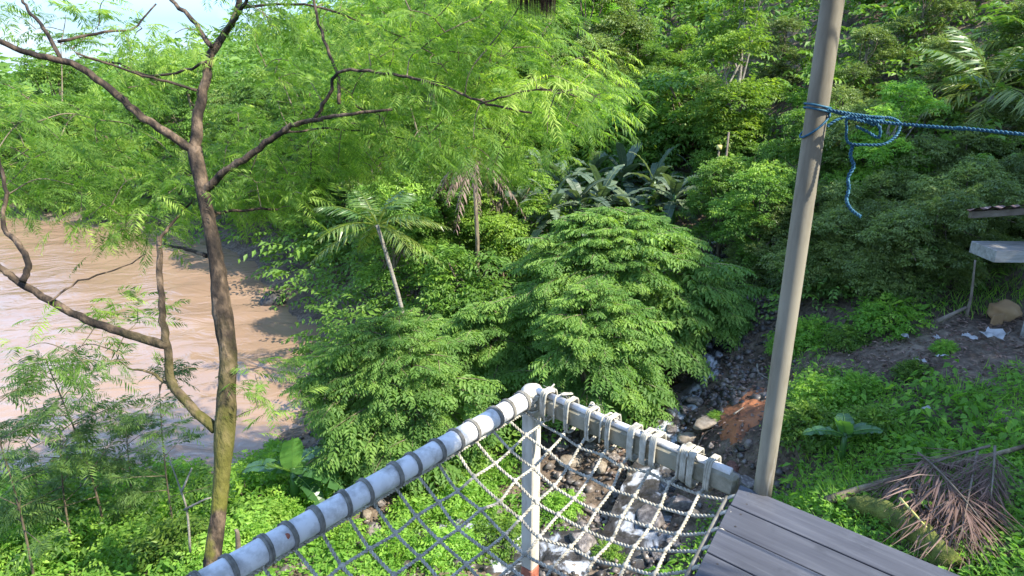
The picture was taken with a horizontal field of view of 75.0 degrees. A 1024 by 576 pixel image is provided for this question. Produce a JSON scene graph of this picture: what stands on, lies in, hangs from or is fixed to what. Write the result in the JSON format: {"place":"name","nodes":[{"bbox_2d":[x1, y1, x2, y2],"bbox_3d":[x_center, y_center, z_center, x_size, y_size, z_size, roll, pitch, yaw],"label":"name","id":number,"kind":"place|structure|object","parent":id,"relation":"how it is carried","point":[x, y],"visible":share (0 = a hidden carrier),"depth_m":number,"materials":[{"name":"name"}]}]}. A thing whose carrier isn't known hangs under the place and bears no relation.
{"place":"outdoors","nodes":[
{"label":"outdoors","id":0,"kind":"place"},
{"bbox_2d":[0,216,321,500],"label":"river","id":1,"kind":"structure","parent":0,"point":[262,332],"depth_m":17.36,"materials":[{"name":"liquid"}]},
{"bbox_2d":[0,0,364,73],"label":"sky","id":2,"kind":"structure","parent":0,"point":[165,13],"materials":[{"name":"white"}]},
{"bbox_2d":[247,237,735,575],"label":"stream","id":3,"kind":"structure","parent":0,"point":[652,488],"depth_m":9.04,"materials":[{"name":"liquid"}]},
{"bbox_2d":[0,0,1023,575],"bbox_3d":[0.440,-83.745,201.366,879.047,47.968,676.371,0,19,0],"label":"ground","id":4,"kind":"structure","parent":0,"point":[978,352],"depth_m":10.41,"materials":[{"name":"soil"}]},
{"bbox_2d":[0,414,80,514],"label":"sapling","id":5,"kind":"object","parent":4,"relation":"on","point":[6,422],"visible":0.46,"depth_m":9.32,"materials":[{"name":"green plant"}]},
{"bbox_2d":[0,360,87,575],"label":"sapling","id":6,"kind":"object","parent":4,"relation":"on","point":[32,385],"visible":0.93,"depth_m":7.69,"materials":[{"name":"green plant"}]},
{"bbox_2d":[0,510,96,575],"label":"leafy plant","id":7,"kind":"object","parent":4,"relation":"on","point":[11,553],"visible":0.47,"depth_m":8.45,"materials":[{"name":"green plant"}]},
{"bbox_2d":[5,47,115,192],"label":"broadleaf tree","id":8,"kind":"object","parent":4,"relation":"on","point":[53,69],"visible":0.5,"depth_m":31.08,"materials":[{"name":"green plant"}]},
{"bbox_2d":[0,392,137,541],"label":"sapling","id":9,"kind":"object","parent":4,"relation":"on","point":[79,436],"visible":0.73,"depth_m":8.35,"materials":[{"name":"green plant"}]},
{"bbox_2d":[0,343,155,539],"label":"sapling","id":10,"kind":"object","parent":4,"relation":"on","point":[85,458],"visible":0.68,"depth_m":8.27,"materials":[{"name":"green plant"}]},
{"bbox_2d":[43,506,148,567],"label":"leafy plant","id":11,"kind":"object","parent":4,"relation":"on","point":[92,518],"visible":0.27,"depth_m":8.86,"materials":[{"name":"green plant"}]},
{"bbox_2d":[61,98,169,171],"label":"feathery tree","id":12,"kind":"object","parent":4,"relation":"on","point":[108,127],"visible":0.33,"depth_m":29.35,"materials":[{"name":"green plant"}]},
{"bbox_2d":[84,402,169,529],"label":"sapling","id":13,"kind":"object","parent":4,"relation":"on","point":[155,424],"visible":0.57,"depth_m":9.12,"materials":[{"name":"green plant"}]},
{"bbox_2d":[78,513,185,575],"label":"leafy plant","id":14,"kind":"object","parent":4,"relation":"on","point":[117,539],"visible":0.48,"depth_m":8.27,"materials":[{"name":"green plant"}]},
{"bbox_2d":[91,354,234,518],"bbox_3d":[-4.529,2.282,8.616,1.636,2.722,1.366,-11,22,-29],"label":"sapling","id":15,"kind":"object","parent":4,"relation":"on","point":[144,419],"visible":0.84,"depth_m":8.50,"materials":[{"name":"green plant"}]},
{"bbox_2d":[116,49,225,189],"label":"broadleaf tree","id":16,"kind":"object","parent":4,"relation":"on","point":[164,121],"visible":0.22,"depth_m":29.79,"materials":[{"name":"green plant"}]},
{"bbox_2d":[116,509,228,575],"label":"leafy plant","id":17,"kind":"object","parent":4,"relation":"on","point":[147,550],"visible":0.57,"depth_m":8.05,"materials":[{"name":"green plant"}]},
{"bbox_2d":[140,55,237,177],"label":"broadleaf tree","id":18,"kind":"object","parent":4,"relation":"on","point":[184,127],"visible":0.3,"depth_m":26.90,"materials":[{"name":"green plant"}]},
{"bbox_2d":[167,531,243,575],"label":"leafy plant","id":19,"kind":"object","parent":4,"relation":"on","point":[195,562],"visible":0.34,"depth_m":7.84,"materials":[{"name":"green plant"}]},
{"bbox_2d":[193,504,278,551],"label":"leafy plant","id":20,"kind":"object","parent":4,"relation":"on","point":[254,526],"visible":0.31,"depth_m":8.46,"materials":[{"name":"green plant"}]},
{"bbox_2d":[184,462,305,521],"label":"leafy plant","id":21,"kind":"object","parent":4,"relation":"on","point":[242,484],"visible":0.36,"depth_m":9.70,"materials":[{"name":"green plant"}]},
{"bbox_2d":[202,61,320,233],"bbox_3d":[-8.729,-4.884,24.204,4.660,6.388,4.826,2,19,6],"label":"broadleaf tree","id":22,"kind":"object","parent":4,"relation":"on","point":[244,95],"visible":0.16,"depth_m":22.68,"materials":[{"name":"green plant"}]},
{"bbox_2d":[236,74,346,237],"bbox_3d":[-6.840,-3.791,21.553,3.799,6.018,4.263,12,22,31],"label":"broadleaf tree","id":23,"kind":"object","parent":4,"relation":"on","point":[274,117],"visible":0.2,"depth_m":20.70,"materials":[{"name":"green plant"}]},
{"bbox_2d":[242,437,344,504],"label":"banana plant","id":24,"kind":"object","parent":4,"relation":"on","point":[295,458],"visible":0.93,"depth_m":9.57,"materials":[{"name":"green plant"}]},
{"bbox_2d":[281,208,349,266],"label":"shrub","id":25,"kind":"object","parent":4,"relation":"on","point":[323,238],"visible":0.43,"depth_m":20.53,"materials":[{"name":"green plant"}]},
{"bbox_2d":[0,0,656,567],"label":"feathery tree","id":26,"kind":"object","parent":4,"relation":"on","point":[510,100],"visible":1,"depth_m":6.47,"materials":[{"name":"green plant"}]},
{"bbox_2d":[309,512,370,553],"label":"leafy plant","id":27,"kind":"object","parent":4,"relation":"on","point":[347,529],"visible":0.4,"depth_m":8.77,"materials":[{"name":"green plant"}]},
{"bbox_2d":[314,44,442,190],"bbox_3d":[-3.732,-4.331,20.391,4.386,6.013,4.543,5,19,14],"label":"broadleaf tree","id":28,"kind":"object","parent":4,"relation":"on","point":[400,102],"visible":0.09,"depth_m":19.29,"materials":[{"name":"green plant"}]},
{"bbox_2d":[309,187,451,351],"bbox_3d":[-2.487,-0.184,12.995,2.660,3.526,2.563,0,19,0],"label":"palm","id":29,"kind":"object","parent":4,"relation":"on","point":[390,201],"visible":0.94,"depth_m":12.53,"materials":[{"name":"green plant"}]},
{"bbox_2d":[352,521,423,574],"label":"leafy plant","id":30,"kind":"object","parent":4,"relation":"on","point":[389,553],"visible":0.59,"depth_m":8.49,"materials":[{"name":"green plant"}]},
{"bbox_2d":[277,307,511,496],"bbox_3d":[-1.872,1.699,10.355,3.288,2.844,2.996,-7,20,-21],"label":"arching bush","id":31,"kind":"object","parent":4,"relation":"on","point":[374,430],"visible":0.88,"depth_m":9.63,"materials":[{"name":"green plant"}]},
{"bbox_2d":[342,171,456,312],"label":"broadleaf tree","id":32,"kind":"object","parent":4,"relation":"on","point":[429,210],"visible":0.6,"depth_m":15.31,"materials":[{"name":"green plant"}]},
{"bbox_2d":[376,490,449,543],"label":"leafy plant","id":33,"kind":"object","parent":4,"relation":"on","point":[401,510],"visible":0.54,"depth_m":9.35,"materials":[{"name":"green plant"}]},
{"bbox_2d":[343,46,505,213],"bbox_3d":[-2.254,-3.971,19.116,4.523,5.711,4.771,5,19,14],"label":"palm tree","id":34,"kind":"object","parent":4,"relation":"on","point":[486,131],"visible":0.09,"depth_m":18.80,"materials":[{"name":"green plant"}]},
{"bbox_2d":[371,110,505,274],"bbox_3d":[-1.715,-2.038,16.264,3.256,4.597,2.902,6,20,18],"label":"broadleaf tree","id":35,"kind":"object","parent":4,"relation":"on","point":[449,234],"visible":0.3,"depth_m":15.66,"materials":[{"name":"green plant"}]},
{"bbox_2d":[409,521,486,575],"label":"leafy plant","id":36,"kind":"object","parent":4,"relation":"on","point":[456,539],"visible":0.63,"depth_m":8.45,"materials":[{"name":"green plant"}]},
{"bbox_2d":[190,383,738,575],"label":"net frame","id":37,"kind":"object","parent":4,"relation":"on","point":[251,557],"visible":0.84,"depth_m":2.84,"materials":[{"name":"grey metal"}]},
{"bbox_2d":[186,383,735,575],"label":"rope net","id":38,"kind":"object","parent":37,"relation":"attached to","point":[684,450],"visible":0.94,"depth_m":2.75,"materials":[{"name":"white fabric"}]},
{"bbox_2d":[427,476,502,525],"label":"leafy plant","id":39,"kind":"object","parent":4,"relation":"on","point":[461,511],"visible":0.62,"depth_m":9.53,"materials":[{"name":"green plant"}]},
{"bbox_2d":[416,244,516,328],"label":"shrub","id":40,"kind":"object","parent":4,"relation":"on","point":[457,293],"visible":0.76,"depth_m":13.94,"materials":[{"name":"green plant"}]},
{"bbox_2d":[407,301,546,419],"bbox_3d":[-0.483,1.253,11.761,2.648,2.076,2.120,9,21,24],"label":"arching bush","id":41,"kind":"object","parent":4,"relation":"on","point":[474,324],"visible":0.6,"depth_m":11.30,"materials":[{"name":"green plant"}]},
{"bbox_2d":[431,158,525,280],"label":"dead palm","id":42,"kind":"object","parent":4,"relation":"on","point":[476,202],"visible":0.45,"depth_m":14.02,"materials":[{"name":"green plant"}]},
{"bbox_2d":[410,0,553,170],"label":"broadleaf tree","id":43,"kind":"object","parent":4,"relation":"on","point":[520,70],"visible":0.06,"depth_m":20.77,"materials":[{"name":"green plant"}]},
{"bbox_2d":[462,508,521,568],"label":"leafy plant","id":44,"kind":"object","parent":4,"relation":"on","point":[492,530],"visible":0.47,"depth_m":8.77,"materials":[{"name":"green plant"}]},
{"bbox_2d":[443,138,568,278],"bbox_3d":[-0.253,-1.719,15.885,2.919,3.673,2.501,16,24,38],"label":"broadleaf tree","id":45,"kind":"object","parent":4,"relation":"on","point":[497,216],"visible":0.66,"depth_m":15.40,"materials":[{"name":"green plant"}]},
{"bbox_2d":[0,0,1023,575],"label":"tree foliage","id":46,"kind":"object","parent":4,"relation":"on","point":[234,60],"visible":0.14,"depth_m":18.11,"materials":[{"name":"green plant"}]},
{"bbox_2d":[1,271,1023,575],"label":"weeds","id":47,"kind":"object","parent":4,"relation":"on","point":[1015,538],"visible":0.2,"depth_m":7.54,"materials":[{"name":"green plant"}]},
{"bbox_2d":[518,0,658,110],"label":"dark tree","id":48,"kind":"object","parent":4,"relation":"on","point":[619,22],"visible":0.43,"depth_m":21.59,"materials":[{"name":"green plant"}]},
{"bbox_2d":[495,278,682,447],"bbox_3d":[1.208,1.168,10.595,2.653,2.720,2.486,-15,24,-38],"label":"arching bush","id":49,"kind":"object","parent":4,"relation":"on","point":[593,345],"visible":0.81,"depth_m":10.00,"materials":[{"name":"green plant"}]},
{"bbox_2d":[550,33,630,152],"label":"dark tree","id":50,"kind":"object","parent":4,"relation":"on","point":[602,44],"visible":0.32,"depth_m":20.80,"materials":[{"name":"green plant"}]},
{"bbox_2d":[584,142,666,210],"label":"banana plant","id":51,"kind":"object","parent":4,"relation":"on","point":[627,161],"visible":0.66,"depth_m":17.97,"materials":[{"name":"green plant"}]},
{"bbox_2d":[573,91,683,170],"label":"shrub","id":52,"kind":"object","parent":4,"relation":"on","point":[629,107],"visible":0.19,"depth_m":19.30,"materials":[{"name":"green plant"}]},
{"bbox_2d":[480,206,777,410],"bbox_3d":[1.973,0.072,12.114,4.869,3.112,4.370,11,22,30],"label":"arching bush","id":53,"kind":"object","parent":4,"relation":"on","point":[668,245],"visible":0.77,"depth_m":11.16,"materials":[{"name":"green plant"}]},
{"bbox_2d":[615,14,666,78],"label":"broadleaf tree","id":54,"kind":"object","parent":4,"relation":"on","point":[644,47],"visible":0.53,"depth_m":23.36,"materials":[{"name":"green plant"}]},
{"bbox_2d":[610,147,689,214],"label":"banana plant","id":55,"kind":"object","parent":4,"relation":"on","point":[656,168],"visible":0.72,"depth_m":16.99,"materials":[{"name":"green plant"}]},
{"bbox_2d":[597,66,728,169],"bbox_3d":[4.615,-4.535,19.310,3.946,3.597,3.757,14,23,36],"label":"shrub","id":56,"kind":"object","parent":4,"relation":"on","point":[660,120],"visible":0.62,"depth_m":18.22,"materials":[{"name":"green plant"}]},
{"bbox_2d":[626,172,712,236],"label":"banana plant","id":57,"kind":"object","parent":4,"relation":"on","point":[673,185],"visible":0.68,"depth_m":15.72,"materials":[{"name":"green plant"}]},
{"bbox_2d":[652,24,711,78],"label":"broadleaf tree","id":58,"kind":"object","parent":4,"relation":"on","point":[680,47],"visible":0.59,"depth_m":21.42,"materials":[{"name":"green plant"}]},
{"bbox_2d":[662,266,767,352],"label":"arching bush","id":59,"kind":"object","parent":4,"relation":"on","point":[731,331],"visible":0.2,"depth_m":11.80,"materials":[{"name":"green plant"}]},
{"bbox_2d":[678,152,765,257],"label":"broadleaf tree","id":60,"kind":"object","parent":4,"relation":"on","point":[716,167],"visible":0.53,"depth_m":14.56,"materials":[{"name":"green plant"}]},
{"bbox_2d":[687,106,766,180],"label":"broadleaf tree","id":61,"kind":"object","parent":4,"relation":"on","point":[737,144],"visible":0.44,"depth_m":16.86,"materials":[{"name":"green plant"}]},
{"bbox_2d":[681,0,793,164],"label":"tall tree","id":62,"kind":"object","parent":4,"relation":"on","point":[751,92],"visible":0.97,"depth_m":16.33,"materials":[{"name":"green plant"}]},
{"bbox_2d":[718,387,766,444],"bbox_3d":[3.395,1.928,9.953,0.792,0.623,1.748,10,21,27],"label":"clay ledge","id":63,"kind":"object","parent":4,"relation":"on","point":[748,409],"visible":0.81,"depth_m":9.69,"materials":[{"name":"orange soil"}]},
{"bbox_2d":[705,159,796,281],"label":"broadleaf tree","id":64,"kind":"object","parent":4,"relation":"on","point":[753,201],"visible":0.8,"depth_m":12.93,"materials":[{"name":"green plant"}]},
{"bbox_2d":[722,208,789,289],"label":"thicket bush","id":65,"kind":"object","parent":4,"relation":"on","point":[775,237],"visible":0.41,"depth_m":12.84,"materials":[{"name":"green plant"}]},
{"bbox_2d":[746,14,812,101],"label":"dark tree","id":66,"kind":"object","parent":4,"relation":"on","point":[781,68],"visible":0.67,"depth_m":18.70,"materials":[{"name":"green plant"}]},
{"bbox_2d":[759,400,840,458],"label":"leafy plant","id":67,"kind":"object","parent":4,"relation":"on","point":[788,423],"visible":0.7,"depth_m":8.33,"materials":[{"name":"green plant"}]},
{"bbox_2d":[751,99,850,203],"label":"broadleaf tree","id":68,"kind":"object","parent":4,"relation":"on","point":[790,150],"visible":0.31,"depth_m":13.64,"materials":[{"name":"green plant"}]},
{"bbox_2d":[756,211,867,303],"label":"thicket bush","id":69,"kind":"object","parent":4,"relation":"on","point":[813,241],"visible":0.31,"depth_m":11.45,"materials":[{"name":"green plant"}]},
{"bbox_2d":[794,313,834,349],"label":"leafy plant","id":70,"kind":"object","parent":4,"relation":"on","point":[805,326],"visible":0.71,"depth_m":10.68,"materials":[{"name":"green plant"}]},
{"bbox_2d":[607,279,1023,541],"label":"leaf litter","id":71,"kind":"object","parent":4,"relation":"on","point":[903,351],"visible":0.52,"depth_m":9.44,"materials":[{"name":"brown plant"}]},
{"bbox_2d":[785,203,867,301],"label":"thicket bush","id":72,"kind":"object","parent":4,"relation":"on","point":[845,218],"visible":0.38,"depth_m":11.10,"materials":[{"name":"green plant"}]},
{"bbox_2d":[695,485,958,575],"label":"wooden deck","id":73,"kind":"structure","parent":4,"relation":"on","point":[759,535],"depth_m":2.31,"materials":[{"name":"grey wood"}]},
{"bbox_2d":[753,0,844,496],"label":"roof pole","id":74,"kind":"object","parent":73,"relation":"on","point":[830,16],"visible":0.92,"depth_m":2.26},
{"bbox_2d":[799,102,1023,217],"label":"blue rope","id":75,"kind":"object","parent":74,"relation":"attached to","point":[858,117],"visible":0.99,"depth_m":2.10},
{"bbox_2d":[785,366,868,416],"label":"leafy plant","id":76,"kind":"object","parent":4,"relation":"on","point":[799,391],"visible":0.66,"depth_m":8.89,"materials":[{"name":"green plant"}]},
{"bbox_2d":[803,413,883,464],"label":"banana plant","id":77,"kind":"object","parent":4,"relation":"on","point":[847,426],"visible":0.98,"depth_m":7.66,"materials":[{"name":"green plant"}]},
{"bbox_2d":[818,323,874,353],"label":"leafy plant","id":78,"kind":"object","parent":4,"relation":"on","point":[837,335],"visible":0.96,"depth_m":10.12,"materials":[{"name":"green plant"}]},
{"bbox_2d":[823,98,894,197],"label":"dark tree","id":79,"kind":"object","parent":4,"relation":"on","point":[833,135],"visible":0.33,"depth_m":12.68,"materials":[{"name":"green plant"}]},
{"bbox_2d":[825,401,914,451],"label":"leafy plant","id":80,"kind":"object","parent":4,"relation":"on","point":[871,412],"visible":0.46,"depth_m":7.95,"materials":[{"name":"green plant"}]},
{"bbox_2d":[819,163,930,227],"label":"thicket bush","id":81,"kind":"object","parent":4,"relation":"on","point":[887,179],"visible":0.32,"depth_m":11.78,"materials":[{"name":"green plant"}]},
{"bbox_2d":[835,23,916,122],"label":"dark tree","id":82,"kind":"object","parent":4,"relation":"on","point":[881,53],"visible":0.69,"depth_m":15.98,"materials":[{"name":"green plant"}]},
{"bbox_2d":[812,196,947,293],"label":"thicket bush","id":83,"kind":"object","parent":4,"relation":"on","point":[903,242],"visible":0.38,"depth_m":10.69,"materials":[{"name":"green plant"}]},
{"bbox_2d":[844,291,937,342],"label":"leafy plant","id":84,"kind":"object","parent":4,"relation":"on","point":[875,315],"visible":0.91,"depth_m":9.99,"materials":[{"name":"green plant"}]},
{"bbox_2d":[842,78,952,179],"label":"pale tree","id":85,"kind":"object","parent":4,"relation":"on","point":[879,154],"visible":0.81,"depth_m":11.97,"materials":[{"name":"green plant"}]},
{"bbox_2d":[853,131,951,203],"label":"thicket bush","id":86,"kind":"object","parent":4,"relation":"on","point":[939,149],"visible":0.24,"depth_m":11.82,"materials":[{"name":"green plant"}]},
{"bbox_2d":[838,204,971,310],"bbox_3d":[6.049,-0.496,10.581,1.854,1.756,1.772,-3,19,-9],"label":"thicket bush","id":87,"kind":"object","parent":4,"relation":"on","point":[910,225],"visible":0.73,"depth_m":10.18,"materials":[{"name":"green plant"}]},
{"bbox_2d":[846,495,963,572],"bbox_3d":[3.606,2.192,6.113,0.360,0.534,1.307,-2,19,-6],"label":"mossy log","id":88,"kind":"object","parent":4,"relation":"on","point":[875,507],"visible":0.77,"depth_m":5.99,"materials":[{"name":"green plant"}]},
{"bbox_2d":[853,445,990,500],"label":"dry frond","id":89,"kind":"object","parent":4,"relation":"on","point":[909,472],"visible":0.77,"depth_m":6.69,"materials":[{"name":"brown plant"}]},
{"bbox_2d":[882,0,977,76],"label":"dark tree","id":90,"kind":"object","parent":4,"relation":"on","point":[950,6],"visible":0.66,"depth_m":16.20,"materials":[{"name":"green plant"}]},
{"bbox_2d":[882,468,989,574],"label":"dry frond","id":91,"kind":"object","parent":4,"relation":"on","point":[927,512],"visible":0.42,"depth_m":5.96,"materials":[{"name":"brown plant"}]},
{"bbox_2d":[869,187,1004,294],"bbox_3d":[6.662,-0.724,10.502,1.772,1.756,1.854,3,19,9],"label":"thicket bush","id":92,"kind":"object","parent":4,"relation":"on","point":[951,209],"visible":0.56,"depth_m":10.14,"materials":[{"name":"green plant"}]},
{"bbox_2d":[885,32,996,137],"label":"dark tree","id":93,"kind":"object","parent":4,"relation":"on","point":[940,45],"visible":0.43,"depth_m":13.98,"materials":[{"name":"green plant"}]},
{"bbox_2d":[884,26,1023,154],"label":"palm","id":94,"kind":"object","parent":4,"relation":"on","point":[978,76],"visible":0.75,"depth_m":13.04,"materials":[{"name":"green plant"}]},
{"bbox_2d":[886,452,1021,559],"bbox_3d":[4.082,2.048,6.047,1.147,0.623,1.604,17,25,41],"label":"dry frond","id":95,"kind":"object","parent":4,"relation":"on","point":[949,506],"visible":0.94,"depth_m":5.89,"materials":[{"name":"brown plant"}]},
{"bbox_2d":[904,153,1023,235],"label":"thicket bush","id":96,"kind":"object","parent":4,"relation":"on","point":[972,171],"visible":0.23,"depth_m":10.95,"materials":[{"name":"green plant"}]},
{"bbox_2d":[908,173,1023,278],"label":"thicket bush","id":97,"kind":"object","parent":4,"relation":"on","point":[989,191],"visible":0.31,"depth_m":10.42,"materials":[{"name":"green plant"}]},
{"bbox_2d":[912,450,1023,575],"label":"dry frond","id":98,"kind":"object","parent":4,"relation":"on","point":[964,483],"visible":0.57,"depth_m":5.84,"materials":[{"name":"brown plant"}]},
{"bbox_2d":[917,118,1020,185],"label":"thicket bush","id":99,"kind":"object","parent":4,"relation":"on","point":[962,137],"visible":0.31,"depth_m":12.01,"materials":[{"name":"green plant"}]},
{"bbox_2d":[926,0,1023,97],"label":"palm","id":100,"kind":"object","parent":4,"relation":"on","point":[1002,17],"visible":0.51,"depth_m":14.01,"materials":[{"name":"green plant"}]},
{"bbox_2d":[952,445,1023,526],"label":"dry frond","id":101,"kind":"object","parent":4,"relation":"on","point":[983,472],"visible":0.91,"depth_m":6.09,"materials":[{"name":"brown plant"}]},
{"bbox_2d":[955,94,1023,170],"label":"thicket bush","id":102,"kind":"object","parent":4,"relation":"on","point":[1008,109],"visible":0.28,"depth_m":12.39,"materials":[{"name":"green plant"}]},
{"bbox_2d":[966,204,1023,339],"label":"tin shack","id":103,"kind":"structure","parent":4,"relation":"on","point":[1003,251],"depth_m":8.59,"materials":[{"name":"grey metal"}]},
{"bbox_2d":[976,0,1023,94],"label":"dark tree","id":104,"kind":"object","parent":4,"relation":"on","point":[1020,8],"visible":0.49,"depth_m":14.07,"materials":[{"name":"green plant"}]},
{"bbox_2d":[274,243,935,575],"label":"gravel","id":105,"kind":"structure","parent":0,"point":[715,398],"depth_m":10.13,"materials":[{"name":"grey gravel"}]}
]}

